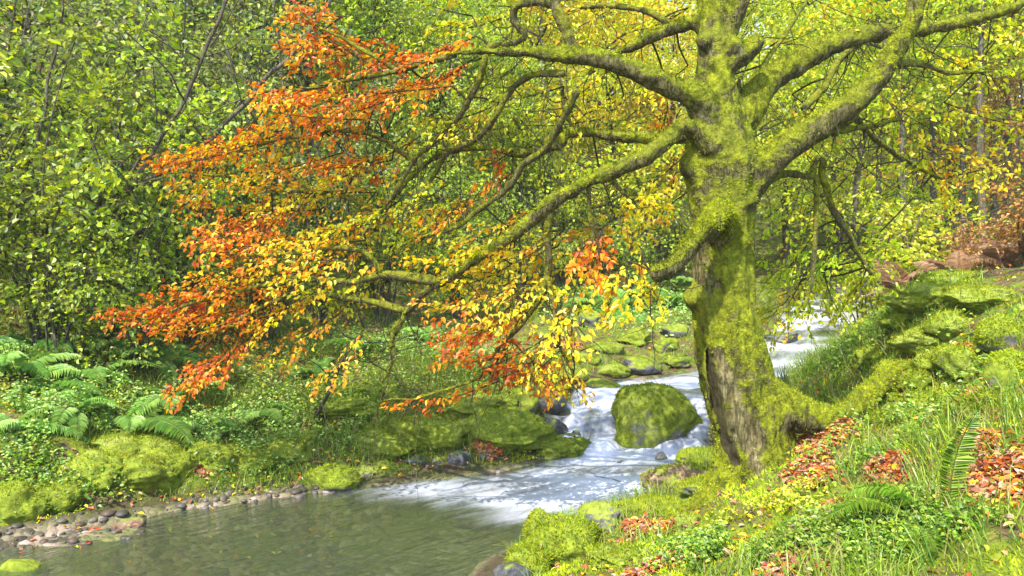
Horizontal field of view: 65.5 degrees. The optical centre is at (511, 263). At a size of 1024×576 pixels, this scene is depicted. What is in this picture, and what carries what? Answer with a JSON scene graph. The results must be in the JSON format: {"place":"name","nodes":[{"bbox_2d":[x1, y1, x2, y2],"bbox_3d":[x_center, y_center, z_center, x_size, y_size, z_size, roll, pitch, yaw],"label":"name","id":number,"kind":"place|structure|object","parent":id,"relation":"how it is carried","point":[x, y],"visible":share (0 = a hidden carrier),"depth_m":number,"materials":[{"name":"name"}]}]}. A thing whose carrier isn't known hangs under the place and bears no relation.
{"place":"outdoors","nodes":[
{"label":"outdoors","id":0,"kind":"place"},
{"bbox_2d":[0,281,877,575],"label":"stream water","id":1,"kind":"structure","parent":0,"point":[566,489],"depth_m":7.20,"materials":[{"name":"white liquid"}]},
{"bbox_2d":[620,355,662,374],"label":"boulder","id":2,"kind":"object","parent":1,"relation":"in","point":[641,364],"visible":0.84,"depth_m":11.17,"materials":[{"name":"plant"}]},
{"bbox_2d":[0,0,1023,575],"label":"ground","id":3,"kind":"structure","parent":0,"point":[488,562],"depth_m":7.12,"materials":[{"name":"plant"}]},
{"bbox_2d":[0,559,47,575],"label":"boulder","id":4,"kind":"object","parent":3,"relation":"on","point":[12,566],"visible":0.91,"depth_m":5.48,"materials":[{"name":"stone"}]},
{"bbox_2d":[0,474,51,526],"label":"boulder","id":5,"kind":"object","parent":3,"relation":"on","point":[21,498],"visible":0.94,"depth_m":6.27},
{"bbox_2d":[0,413,88,441],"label":"fern","id":6,"kind":"object","parent":3,"relation":"on","point":[6,422],"visible":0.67,"depth_m":7.15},
{"bbox_2d":[0,350,89,378],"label":"fern","id":7,"kind":"object","parent":3,"relation":"on","point":[17,358],"visible":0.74,"depth_m":7.97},
{"bbox_2d":[0,335,97,364],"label":"fern","id":8,"kind":"object","parent":3,"relation":"on","point":[6,341],"visible":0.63,"depth_m":8.47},
{"bbox_2d":[4,380,102,412],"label":"fern","id":9,"kind":"object","parent":3,"relation":"on","point":[87,386],"visible":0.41,"depth_m":7.80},
{"bbox_2d":[0,0,114,205],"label":"bare stem","id":10,"kind":"object","parent":3,"relation":"on","point":[47,98],"visible":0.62,"depth_m":8.81,"materials":[{"name":"brown plant"}]},
{"bbox_2d":[31,474,89,513],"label":"boulder","id":11,"kind":"object","parent":3,"relation":"on","point":[64,503],"visible":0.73,"depth_m":6.48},
{"bbox_2d":[18,387,125,439],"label":"fern","id":12,"kind":"object","parent":3,"relation":"on","point":[69,414],"visible":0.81,"depth_m":7.42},
{"bbox_2d":[0,0,172,279],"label":"hazel shrub","id":13,"kind":"object","parent":3,"relation":"on","point":[7,85],"visible":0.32,"depth_m":10.35,"materials":[{"name":"green plant"}]},
{"bbox_2d":[0,1,173,221],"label":"hazel shrub","id":14,"kind":"object","parent":3,"relation":"on","point":[52,42],"visible":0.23,"depth_m":10.23,"materials":[{"name":"green plant"}]},
{"bbox_2d":[51,442,129,496],"bbox_3d":[-3.638,1.829,6.957,0.856,0.536,0.768,0,0,24],"label":"boulder","id":15,"kind":"object","parent":3,"relation":"on","point":[93,459],"visible":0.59,"depth_m":6.78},
{"bbox_2d":[0,11,184,351],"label":"hazel shrub","id":16,"kind":"object","parent":3,"relation":"on","point":[74,178],"visible":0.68,"depth_m":8.64,"materials":[{"name":"green plant"}]},
{"bbox_2d":[0,55,184,291],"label":"hazel shrub","id":17,"kind":"object","parent":3,"relation":"on","point":[20,200],"visible":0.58,"depth_m":8.56,"materials":[{"name":"green plant"}]},
{"bbox_2d":[0,188,190,365],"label":"hazel shrub","id":18,"kind":"object","parent":3,"relation":"on","point":[66,333],"visible":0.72,"depth_m":8.43,"materials":[{"name":"green plant"}]},
{"bbox_2d":[30,359,166,384],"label":"fern","id":19,"kind":"object","parent":3,"relation":"on","point":[70,370],"visible":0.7,"depth_m":8.24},
{"bbox_2d":[0,0,213,167],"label":"woodland tree","id":20,"kind":"object","parent":3,"relation":"on","point":[28,27],"visible":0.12,"depth_m":14.21,"materials":[{"name":"green plant"}]},
{"bbox_2d":[86,428,180,454],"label":"boulder","id":21,"kind":"object","parent":3,"relation":"on","point":[122,441],"visible":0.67,"depth_m":7.42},
{"bbox_2d":[15,203,256,379],"bbox_3d":[-4.265,0.380,8.989,2.430,1.982,2.555,0,0,40],"label":"hazel shrub","id":22,"kind":"object","parent":3,"relation":"on","point":[147,352],"visible":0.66,"depth_m":8.55,"materials":[{"name":"green plant"}]},
{"bbox_2d":[0,0,278,287],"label":"hazel shrub","id":23,"kind":"object","parent":3,"relation":"on","point":[124,70],"visible":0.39,"depth_m":10.88,"materials":[{"name":"green plant"}]},
{"bbox_2d":[0,103,282,353],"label":"hazel shrub","id":24,"kind":"object","parent":3,"relation":"on","point":[167,206],"visible":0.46,"depth_m":8.98,"materials":[{"name":"green plant"}]},
{"bbox_2d":[16,40,273,240],"bbox_3d":[-4.019,-1.230,8.960,3.050,1.976,1.351,0,0,26],"label":"bare stem","id":25,"kind":"object","parent":3,"relation":"on","point":[148,179],"visible":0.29,"depth_m":8.73,"materials":[{"name":"brown plant"}]},
{"bbox_2d":[88,403,211,445],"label":"fern","id":26,"kind":"object","parent":3,"relation":"on","point":[163,423],"visible":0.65,"depth_m":7.58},
{"bbox_2d":[110,442,191,491],"bbox_3d":[-3.379,1.898,7.128,0.895,0.543,0.912,0,0,18],"label":"boulder","id":27,"kind":"object","parent":3,"relation":"on","point":[145,472],"visible":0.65,"depth_m":6.94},
{"bbox_2d":[7,0,296,148],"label":"woodland tree","id":28,"kind":"object","parent":3,"relation":"on","point":[194,26],"visible":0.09,"depth_m":18.86,"materials":[{"name":"green plant"}]},
{"bbox_2d":[99,342,208,386],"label":"fern","id":29,"kind":"object","parent":3,"relation":"on","point":[166,355],"visible":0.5,"depth_m":8.98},
{"bbox_2d":[133,435,201,479],"bbox_3d":[-3.179,1.825,7.246,0.769,0.509,0.570,0,0,-39],"label":"boulder","id":30,"kind":"object","parent":3,"relation":"on","point":[162,446],"visible":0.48,"depth_m":7.22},
{"bbox_2d":[124,379,231,417],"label":"fern","id":31,"kind":"object","parent":3,"relation":"on","point":[148,402],"visible":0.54,"depth_m":8.09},
{"bbox_2d":[74,0,287,258],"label":"bare stem","id":32,"kind":"object","parent":3,"relation":"on","point":[188,93],"visible":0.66,"depth_m":9.00,"materials":[{"name":"brown plant"}]},
{"bbox_2d":[0,0,370,228],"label":"woodland tree","id":33,"kind":"object","parent":3,"relation":"on","point":[209,65],"visible":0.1,"depth_m":13.90,"materials":[{"name":"green plant"}]},
{"bbox_2d":[15,0,364,295],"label":"hazel shrub","id":34,"kind":"object","parent":3,"relation":"on","point":[162,76],"visible":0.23,"depth_m":11.72,"materials":[{"name":"green plant"}]},
{"bbox_2d":[57,40,337,347],"bbox_3d":[-4.368,-0.712,10.335,3.653,3.677,3.895,0,0,42],"label":"hazel shrub","id":35,"kind":"object","parent":3,"relation":"on","point":[94,193],"visible":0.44,"depth_m":9.63,"materials":[{"name":"green plant"}]},
{"bbox_2d":[183,436,243,474],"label":"boulder","id":36,"kind":"object","parent":3,"relation":"on","point":[225,454],"visible":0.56,"depth_m":7.47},
{"bbox_2d":[8,0,423,252],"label":"woodland tree","id":37,"kind":"object","parent":3,"relation":"on","point":[253,26],"visible":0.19,"depth_m":14.65,"materials":[{"name":"green plant"}]},
{"bbox_2d":[133,0,332,241],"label":"bare stem","id":38,"kind":"object","parent":3,"relation":"on","point":[241,107],"visible":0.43,"depth_m":9.59,"materials":[{"name":"brown plant"}]},
{"bbox_2d":[227,440,280,475],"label":"boulder","id":39,"kind":"object","parent":3,"relation":"on","point":[248,459],"visible":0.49,"depth_m":7.69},
{"bbox_2d":[148,174,363,344],"bbox_3d":[-3.118,-0.034,10.969,3.038,2.478,3.194,0,0,-42],"label":"hazel shrub","id":40,"kind":"object","parent":3,"relation":"on","point":[275,270],"visible":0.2,"depth_m":10.75,"materials":[{"name":"green plant"}]},
{"bbox_2d":[101,0,423,310],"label":"hazel shrub","id":41,"kind":"object","parent":3,"relation":"on","point":[191,50],"visible":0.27,"depth_m":11.87,"materials":[{"name":"green plant"}]},
{"bbox_2d":[256,428,323,464],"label":"boulder","id":42,"kind":"object","parent":3,"relation":"on","point":[278,447],"visible":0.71,"depth_m":7.89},
{"bbox_2d":[176,69,414,325],"bbox_3d":[-2.591,-0.989,12.218,2.992,4.115,3.871,0,0,29],"label":"hazel shrub","id":43,"kind":"object","parent":3,"relation":"on","point":[334,207],"visible":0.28,"depth_m":11.96,"materials":[{"name":"green plant"}]},
{"bbox_2d":[304,461,360,491],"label":"boulder","id":44,"kind":"object","parent":3,"relation":"on","point":[329,477],"visible":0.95,"depth_m":7.42,"materials":[{"name":"stone"}]},
{"bbox_2d":[160,0,508,266],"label":"woodland tree","id":45,"kind":"object","parent":3,"relation":"on","point":[307,84],"visible":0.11,"depth_m":15.06,"materials":[{"name":"green plant"}]},
{"bbox_2d":[318,391,389,422],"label":"boulder","id":46,"kind":"object","parent":3,"relation":"on","point":[339,407],"visible":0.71,"depth_m":8.81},
{"bbox_2d":[290,288,434,434],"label":"bare stem","id":47,"kind":"object","parent":3,"relation":"on","point":[320,408],"visible":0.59,"depth_m":8.50,"materials":[{"name":"brown plant"}]},
{"bbox_2d":[345,424,424,459],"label":"boulder","id":48,"kind":"object","parent":3,"relation":"on","point":[392,444],"visible":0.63,"depth_m":8.18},
{"bbox_2d":[229,0,548,261],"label":"woodland tree","id":49,"kind":"object","parent":3,"relation":"on","point":[378,195],"visible":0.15,"depth_m":16.87,"materials":[{"name":"green plant"}]},
{"bbox_2d":[277,145,507,325],"bbox_3d":[-2.152,-0.354,13.546,3.707,3.027,3.363,0,0,10],"label":"hazel shrub","id":50,"kind":"object","parent":3,"relation":"on","point":[383,247],"visible":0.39,"depth_m":13.30,"materials":[{"name":"green plant"}]},
{"bbox_2d":[0,356,788,572],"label":"gravel","id":51,"kind":"structure","parent":3,"relation":"on","point":[295,491],"depth_m":6.84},
{"bbox_2d":[381,407,470,451],"bbox_3d":[-0.994,1.834,8.682,1.281,0.501,1.028,0,0,0],"label":"boulder","id":52,"kind":"object","parent":3,"relation":"on","point":[445,433],"visible":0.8,"depth_m":8.32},
{"bbox_2d":[286,0,582,265],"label":"woodland tree","id":53,"kind":"object","parent":3,"relation":"on","point":[423,51],"visible":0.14,"depth_m":18.46,"materials":[{"name":"green plant"}]},
{"bbox_2d":[322,0,555,294],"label":"woodland tree","id":54,"kind":"object","parent":3,"relation":"on","point":[432,103],"visible":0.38,"depth_m":15.93,"materials":[{"name":"green plant"}]},
{"bbox_2d":[350,169,530,318],"bbox_3d":[-1.238,-0.225,14.602,3.342,2.726,3.514,0,0,34],"label":"hazel shrub","id":55,"kind":"object","parent":3,"relation":"on","point":[437,251],"visible":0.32,"depth_m":14.17,"materials":[{"name":"green plant"}]},
{"bbox_2d":[438,386,517,419],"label":"boulder","id":56,"kind":"object","parent":3,"relation":"on","point":[463,405],"visible":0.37,"depth_m":9.03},
{"bbox_2d":[362,0,631,262],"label":"woodland tree","id":57,"kind":"object","parent":3,"relation":"on","point":[556,152],"visible":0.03,"depth_m":20.05,"materials":[{"name":"green plant"}]},
{"bbox_2d":[452,402,557,450],"bbox_3d":[-0.119,1.830,8.944,1.349,0.621,1.238,0,0,0],"label":"boulder","id":58,"kind":"object","parent":3,"relation":"on","point":[525,426],"visible":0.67,"depth_m":8.62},
{"bbox_2d":[0,265,1023,575],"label":"ground cover","id":59,"kind":"object","parent":3,"relation":"on","point":[716,535],"visible":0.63,"depth_m":6.83,"materials":[{"name":"green plant"}]},
{"bbox_2d":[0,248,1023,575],"bbox_3d":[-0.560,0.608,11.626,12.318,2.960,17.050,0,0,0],"label":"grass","id":60,"kind":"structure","parent":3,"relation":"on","point":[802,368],"depth_m":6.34,"materials":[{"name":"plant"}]},
{"bbox_2d":[0,264,1023,575],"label":"fallen leaves","id":61,"kind":"object","parent":3,"relation":"on","point":[880,466],"visible":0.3,"depth_m":4.87,"materials":[{"name":"plant"}]},
{"bbox_2d":[0,273,1023,575],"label":"moss","id":62,"kind":"object","parent":3,"relation":"on","point":[664,569],"visible":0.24,"depth_m":5.45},
{"bbox_2d":[418,43,626,291],"bbox_3d":[0.097,-1.857,18.107,4.659,5.837,4.122,0,0,-7],"label":"woodland tree","id":63,"kind":"object","parent":3,"relation":"on","point":[519,73],"visible":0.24,"depth_m":17.75,"materials":[{"name":"green plant"}]},
{"bbox_2d":[432,181,617,313],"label":"hazel shrub","id":64,"kind":"object","parent":3,"relation":"on","point":[569,246],"visible":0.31,"depth_m":15.49,"materials":[{"name":"green plant"}]},
{"bbox_2d":[491,532,564,574],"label":"boulder","id":65,"kind":"object","parent":3,"relation":"on","point":[533,557],"visible":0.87,"depth_m":5.14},
{"bbox_2d":[385,0,692,286],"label":"woodland tree","id":66,"kind":"object","parent":3,"relation":"on","point":[561,174],"visible":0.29,"depth_m":18.88,"materials":[{"name":"green plant"}]},
{"bbox_2d":[90,0,1023,523],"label":"broad tree","id":67,"kind":"object","parent":3,"relation":"on","point":[730,172],"visible":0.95,"depth_m":6.21,"materials":[{"name":"green plant"}]},
{"bbox_2d":[486,140,642,281],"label":"hazel shrub","id":68,"kind":"object","parent":3,"relation":"on","point":[564,225],"visible":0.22,"depth_m":20.72,"materials":[{"name":"green plant"}]},
{"bbox_2d":[536,429,594,459],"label":"boulder","id":69,"kind":"object","parent":3,"relation":"on","point":[565,447],"visible":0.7,"depth_m":8.62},
{"bbox_2d":[112,0,1023,285],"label":"woodland","id":70,"kind":"object","parent":3,"relation":"on","point":[760,216],"visible":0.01,"depth_m":31.67,"materials":[{"name":"green plant"}]},
{"bbox_2d":[520,500,619,565],"bbox_3d":[0.424,1.882,5.392,0.884,0.491,0.876,0,0,0],"label":"boulder","id":71,"kind":"object","parent":3,"relation":"on","point":[568,531],"visible":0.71,"depth_m":5.25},
{"bbox_2d":[501,0,696,265],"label":"woodland tree","id":72,"kind":"object","parent":3,"relation":"on","point":[607,28],"visible":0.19,"depth_m":21.81,"materials":[{"name":"yellow plant"}]},
{"bbox_2d":[576,499,625,532],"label":"boulder","id":73,"kind":"object","parent":3,"relation":"on","point":[600,510],"visible":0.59,"depth_m":5.74,"materials":[{"name":"green stone"}]},
{"bbox_2d":[529,102,685,273],"bbox_3d":[3.234,-1.946,22.649,4.749,4.780,5.063,0,0,-28],"label":"hazel shrub","id":74,"kind":"object","parent":3,"relation":"on","point":[604,271],"visible":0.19,"depth_m":22.13,"materials":[{"name":"green plant"}]},
{"bbox_2d":[583,531,644,568],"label":"boulder","id":75,"kind":"object","parent":3,"relation":"on","point":[608,556],"visible":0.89,"depth_m":4.92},
{"bbox_2d":[567,184,689,289],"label":"hazel shrub","id":76,"kind":"object","parent":3,"relation":"on","point":[631,271],"visible":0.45,"depth_m":18.78,"materials":[{"name":"green plant"}]},
{"bbox_2d":[579,167,692,277],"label":"hazel shrub","id":77,"kind":"object","parent":3,"relation":"on","point":[680,227],"visible":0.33,"depth_m":20.52,"materials":[{"name":"green plant"}]},
{"bbox_2d":[622,494,683,516],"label":"boulder","id":78,"kind":"object","parent":3,"relation":"on","point":[667,501],"visible":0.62,"depth_m":6.01,"materials":[{"name":"stone"}]},
{"bbox_2d":[610,381,703,461],"bbox_3d":[1.642,1.801,9.175,0.973,0.918,0.911,0,0,-38],"label":"boulder","id":79,"kind":"object","parent":3,"relation":"on","point":[649,415],"visible":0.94,"depth_m":8.89,"materials":[{"name":"stone"}]},
{"bbox_2d":[570,0,775,259],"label":"woodland tree","id":80,"kind":"object","parent":3,"relation":"on","point":[671,104],"visible":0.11,"depth_m":24.75,"materials":[{"name":"yellow plant"}]},
{"bbox_2d":[639,461,707,492],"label":"boulder","id":81,"kind":"object","parent":3,"relation":"on","point":[670,472],"visible":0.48,"depth_m":6.54,"materials":[{"name":"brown stone"}]},
{"bbox_2d":[619,0,874,252],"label":"woodland tree","id":82,"kind":"object","parent":3,"relation":"on","point":[759,13],"visible":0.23,"depth_m":20.08,"materials":[{"name":"green plant"}]},
{"bbox_2d":[687,0,885,268],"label":"woodland tree","id":83,"kind":"object","parent":3,"relation":"on","point":[787,246],"visible":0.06,"depth_m":25.84,"materials":[{"name":"yellow plant"}]},
{"bbox_2d":[824,497,901,520],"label":"fern","id":84,"kind":"object","parent":3,"relation":"on","point":[847,504],"visible":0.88,"depth_m":4.04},
{"bbox_2d":[763,0,971,306],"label":"woodland tree","id":85,"kind":"object","parent":3,"relation":"on","point":[809,76],"visible":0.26,"depth_m":18.15,"materials":[{"name":"yellow plant"}]},
{"bbox_2d":[781,219,958,337],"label":"woodland shrub","id":86,"kind":"object","parent":3,"relation":"on","point":[861,306],"visible":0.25,"depth_m":11.25,"materials":[{"name":"green plant"}]},
{"bbox_2d":[838,481,920,513],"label":"fern","id":87,"kind":"object","parent":3,"relation":"on","point":[872,488],"visible":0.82,"depth_m":4.09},
{"bbox_2d":[756,0,1011,294],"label":"woodland tree","id":88,"kind":"object","parent":3,"relation":"on","point":[854,219],"visible":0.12,"depth_m":23.89,"materials":[{"name":"green plant"}]},
{"bbox_2d":[865,258,935,296],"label":"bracken","id":89,"kind":"object","parent":3,"relation":"on","point":[887,283],"visible":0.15,"depth_m":9.36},
{"bbox_2d":[795,0,1011,268],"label":"woodland tree","id":90,"kind":"object","parent":3,"relation":"on","point":[877,98],"visible":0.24,"depth_m":16.12,"materials":[{"name":"yellow plant"}]},
{"bbox_2d":[790,2,1023,260],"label":"woodland tree","id":91,"kind":"object","parent":3,"relation":"on","point":[895,135],"visible":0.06,"depth_m":28.67,"materials":[{"name":"green plant"}]},
{"bbox_2d":[887,318,940,355],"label":"boulder","id":92,"kind":"object","parent":3,"relation":"on","point":[913,338],"visible":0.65,"depth_m":6.89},
{"bbox_2d":[895,360,936,392],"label":"boulder","id":93,"kind":"object","parent":3,"relation":"on","point":[910,373],"visible":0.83,"depth_m":6.29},
{"bbox_2d":[879,275,955,315],"bbox_3d":[3.904,0.300,7.528,0.916,0.414,0.849,0,0,0],"label":"boulder","id":94,"kind":"object","parent":3,"relation":"on","point":[910,296],"visible":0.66,"depth_m":7.37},
{"bbox_2d":[902,524,945,567],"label":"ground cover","id":95,"kind":"object","parent":3,"relation":"on","point":[932,550],"visible":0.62,"depth_m":3.78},
{"bbox_2d":[830,166,1020,275],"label":"woodland shrub","id":96,"kind":"object","parent":3,"relation":"on","point":[910,222],"visible":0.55,"depth_m":13.53,"materials":[{"name":"green plant"}]},
{"bbox_2d":[835,0,1023,244],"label":"woodland tree","id":97,"kind":"object","parent":3,"relation":"on","point":[979,44],"visible":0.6,"depth_m":14.68,"materials":[{"name":"yellow plant"}]},
{"bbox_2d":[847,0,1013,244],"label":"woodland tree","id":98,"kind":"object","parent":3,"relation":"on","point":[932,134],"visible":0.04,"depth_m":21.04,"materials":[{"name":"green plant"}]},
{"bbox_2d":[862,1,1023,251],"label":"woodland tree","id":99,"kind":"object","parent":3,"relation":"on","point":[961,195],"visible":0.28,"depth_m":16.97,"materials":[{"name":"yellow plant"}]},
{"bbox_2d":[917,306,977,341],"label":"boulder","id":100,"kind":"object","parent":3,"relation":"on","point":[934,324],"visible":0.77,"depth_m":6.72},
{"bbox_2d":[912,250,988,271],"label":"bracken","id":101,"kind":"object","parent":3,"relation":"on","point":[953,258],"visible":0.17,"depth_m":9.77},
{"bbox_2d":[888,14,1023,221],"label":"woodland tree","id":102,"kind":"object","parent":3,"relation":"on","point":[992,208],"visible":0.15,"depth_m":23.96,"materials":[{"name":"green plant"}]},
{"bbox_2d":[939,410,981,509],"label":"fern","id":103,"kind":"object","parent":3,"relation":"on","point":[966,445],"visible":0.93,"depth_m":3.98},
{"bbox_2d":[942,340,985,379],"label":"boulder","id":104,"kind":"object","parent":3,"relation":"on","point":[961,357],"visible":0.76,"depth_m":5.98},
{"bbox_2d":[921,220,1015,267],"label":"woodland shrub","id":105,"kind":"object","parent":3,"relation":"on","point":[968,239],"visible":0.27,"depth_m":10.51,"materials":[{"name":"brown plant"}]},
{"bbox_2d":[930,278,1016,311],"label":"boulder","id":106,"kind":"object","parent":3,"relation":"on","point":[959,294],"visible":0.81,"depth_m":6.79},
{"bbox_2d":[925,0,1023,215],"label":"woodland tree","id":107,"kind":"object","parent":3,"relation":"on","point":[1020,90],"visible":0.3,"depth_m":17.03,"materials":[{"name":"yellow plant"}]},
{"bbox_2d":[928,0,1023,237],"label":"woodland tree","id":108,"kind":"object","parent":3,"relation":"on","point":[1007,138],"visible":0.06,"depth_m":18.87,"materials":[{"name":"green plant"}]},
{"bbox_2d":[936,173,1023,262],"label":"woodland shrub","id":109,"kind":"object","parent":3,"relation":"on","point":[1015,214],"visible":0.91,"depth_m":8.46,"materials":[{"name":"brown plant"}]},
{"bbox_2d":[953,238,1023,269],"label":"bracken","id":110,"kind":"object","parent":3,"relation":"on","point":[990,257],"visible":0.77,"depth_m":8.85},
{"bbox_2d":[972,313,1023,352],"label":"boulder","id":111,"kind":"object","parent":3,"relation":"on","point":[994,333],"visible":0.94,"depth_m":5.89,"materials":[{"name":"plant"}]},
{"bbox_2d":[982,347,1023,390],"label":"boulder","id":112,"kind":"object","parent":3,"relation":"on","point":[1006,359],"visible":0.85,"depth_m":5.17,"materials":[{"name":"plant"}]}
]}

